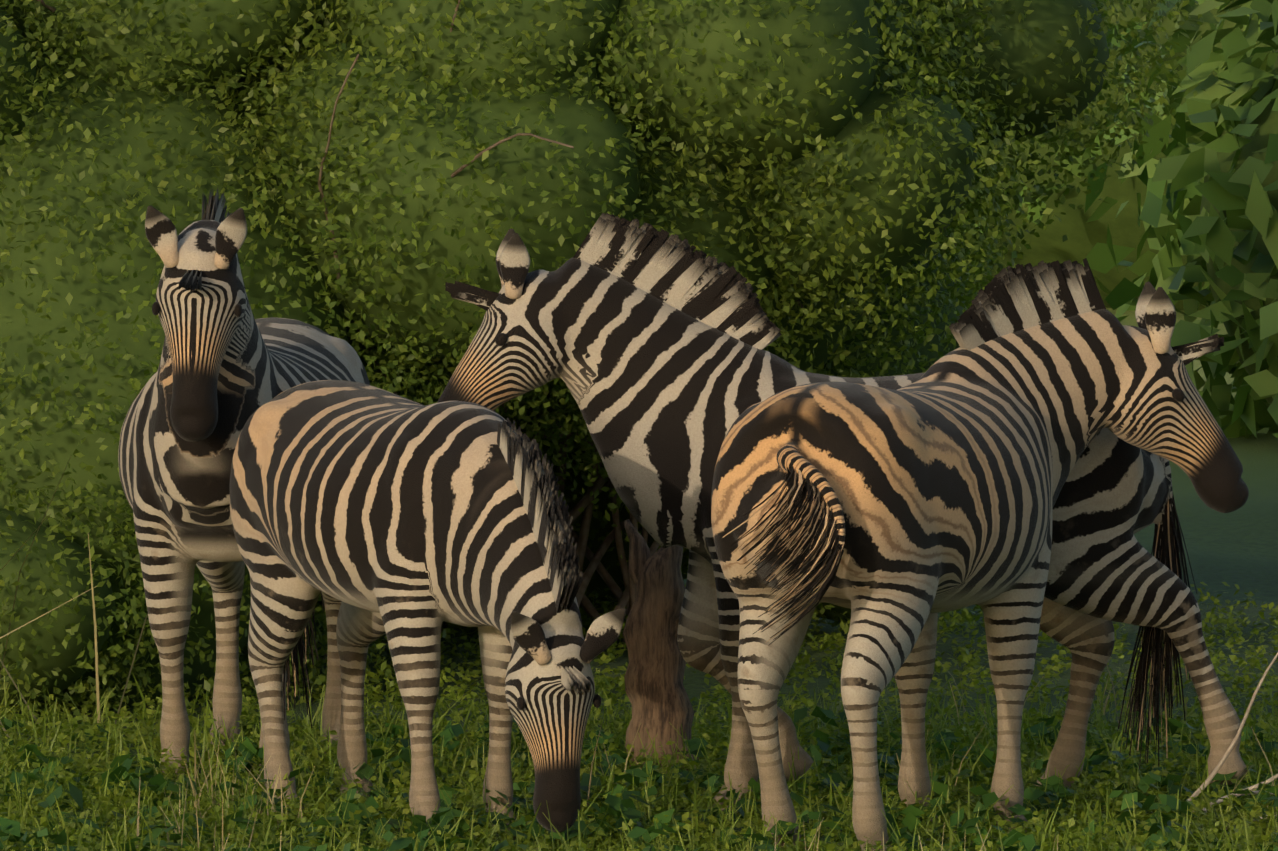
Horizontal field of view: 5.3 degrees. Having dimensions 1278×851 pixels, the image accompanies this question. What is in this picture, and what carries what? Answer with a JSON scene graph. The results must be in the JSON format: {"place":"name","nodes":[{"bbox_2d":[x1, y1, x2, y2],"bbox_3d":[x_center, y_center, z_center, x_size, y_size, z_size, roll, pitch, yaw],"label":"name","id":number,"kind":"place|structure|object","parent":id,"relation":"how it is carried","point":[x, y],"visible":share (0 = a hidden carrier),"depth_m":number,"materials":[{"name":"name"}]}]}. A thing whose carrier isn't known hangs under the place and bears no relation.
{"place":"outdoors","nodes":[
{"label":"outdoors","id":0,"kind":"place"},
{"bbox_2d":[0,300,1277,850],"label":"ground","id":1,"kind":"structure","parent":0,"point":[1236,546],"depth_m":47.88,"materials":[{"name":"green plant"}]},
{"bbox_2d":[0,457,147,744],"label":"tall dry grass","id":2,"kind":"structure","parent":1,"relation":"on","point":[96,667],"depth_m":43.37,"materials":[{"name":"plant"}]},
{"bbox_2d":[118,188,369,776],"bbox_3d":[-1.226,0.179,42.061,0.755,1.874,2.117,1,4,8],"label":"zebra","id":3,"kind":"object","parent":1,"relation":"on","point":[229,365],"visible":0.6,"depth_m":41.53},
{"bbox_2d":[229,380,625,840],"bbox_3d":[-0.615,0.568,40.189,0.712,1.334,2.243,-2,4,-26],"label":"zebra","id":4,"kind":"object","parent":1,"relation":"on","point":[407,527],"visible":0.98,"depth_m":39.84},
{"bbox_2d":[0,0,1216,729],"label":"bush","id":5,"kind":"object","parent":1,"relation":"on","point":[1050,18],"depth_m":44.75,"materials":[{"name":"green plant"}]},
{"bbox_2d":[286,39,1021,671],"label":"bush twig leaves","id":6,"kind":"object","parent":5,"relation":"attached to","point":[550,155],"visible":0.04,"depth_m":44.31,"materials":[{"name":"green plant"}]},
{"bbox_2d":[0,578,1277,850],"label":"ground plants","id":7,"kind":"object","parent":1,"relation":"on","point":[1062,822],"visible":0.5,"depth_m":41.61,"materials":[{"name":"green plant"}]},
{"bbox_2d":[0,706,1277,850],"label":"ground herbs","id":8,"kind":"object","parent":1,"relation":"on","point":[157,783],"visible":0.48,"depth_m":40.29,"materials":[{"name":"green plant"}]},
{"bbox_2d":[0,671,1277,850],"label":"green grass","id":9,"kind":"structure","parent":1,"relation":"on","point":[317,716],"depth_m":40.77,"materials":[{"name":"green plant"}]},
{"bbox_2d":[622,520,699,772],"bbox_3d":[0.099,0.745,42.077,0.312,0.912,0.231,2,4,30],"label":"dead stump","id":10,"kind":"object","parent":1,"relation":"on","point":[657,695],"visible":0.71,"depth_m":42.02,"materials":[{"name":"brown plant"}]},
{"bbox_2d":[124,646,1277,850],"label":"dry grass","id":11,"kind":"structure","parent":1,"relation":"on","point":[276,783],"depth_m":40.42,"materials":[{"name":"plant"}]},
{"bbox_2d":[437,213,1247,812],"bbox_3d":[0.585,0.292,40.909,2.439,1.796,0.741,0,4,-4],"label":"zebra","id":12,"kind":"object","parent":1,"relation":"on","point":[647,343],"visible":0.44,"depth_m":40.74},
{"bbox_2d":[711,258,1248,850],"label":"zebra","id":13,"kind":"object","parent":1,"relation":"on","point":[897,522],"visible":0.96,"depth_m":39.45},
{"bbox_2d":[944,0,1277,310],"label":"bush","id":14,"kind":"object","parent":1,"relation":"on","point":[1048,245],"depth_m":67.47,"materials":[{"name":"green plant"}]},
{"bbox_2d":[1054,0,1277,438],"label":"bush","id":15,"kind":"object","parent":1,"relation":"on","point":[1183,227],"depth_m":57.84,"materials":[{"name":"green plant"}]},
{"bbox_2d":[1188,652,1277,829],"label":"dead branches","id":16,"kind":"object","parent":1,"relation":"on","point":[1208,780],"visible":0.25,"depth_m":40.44,"materials":[{"name":"wood"}]}
]}

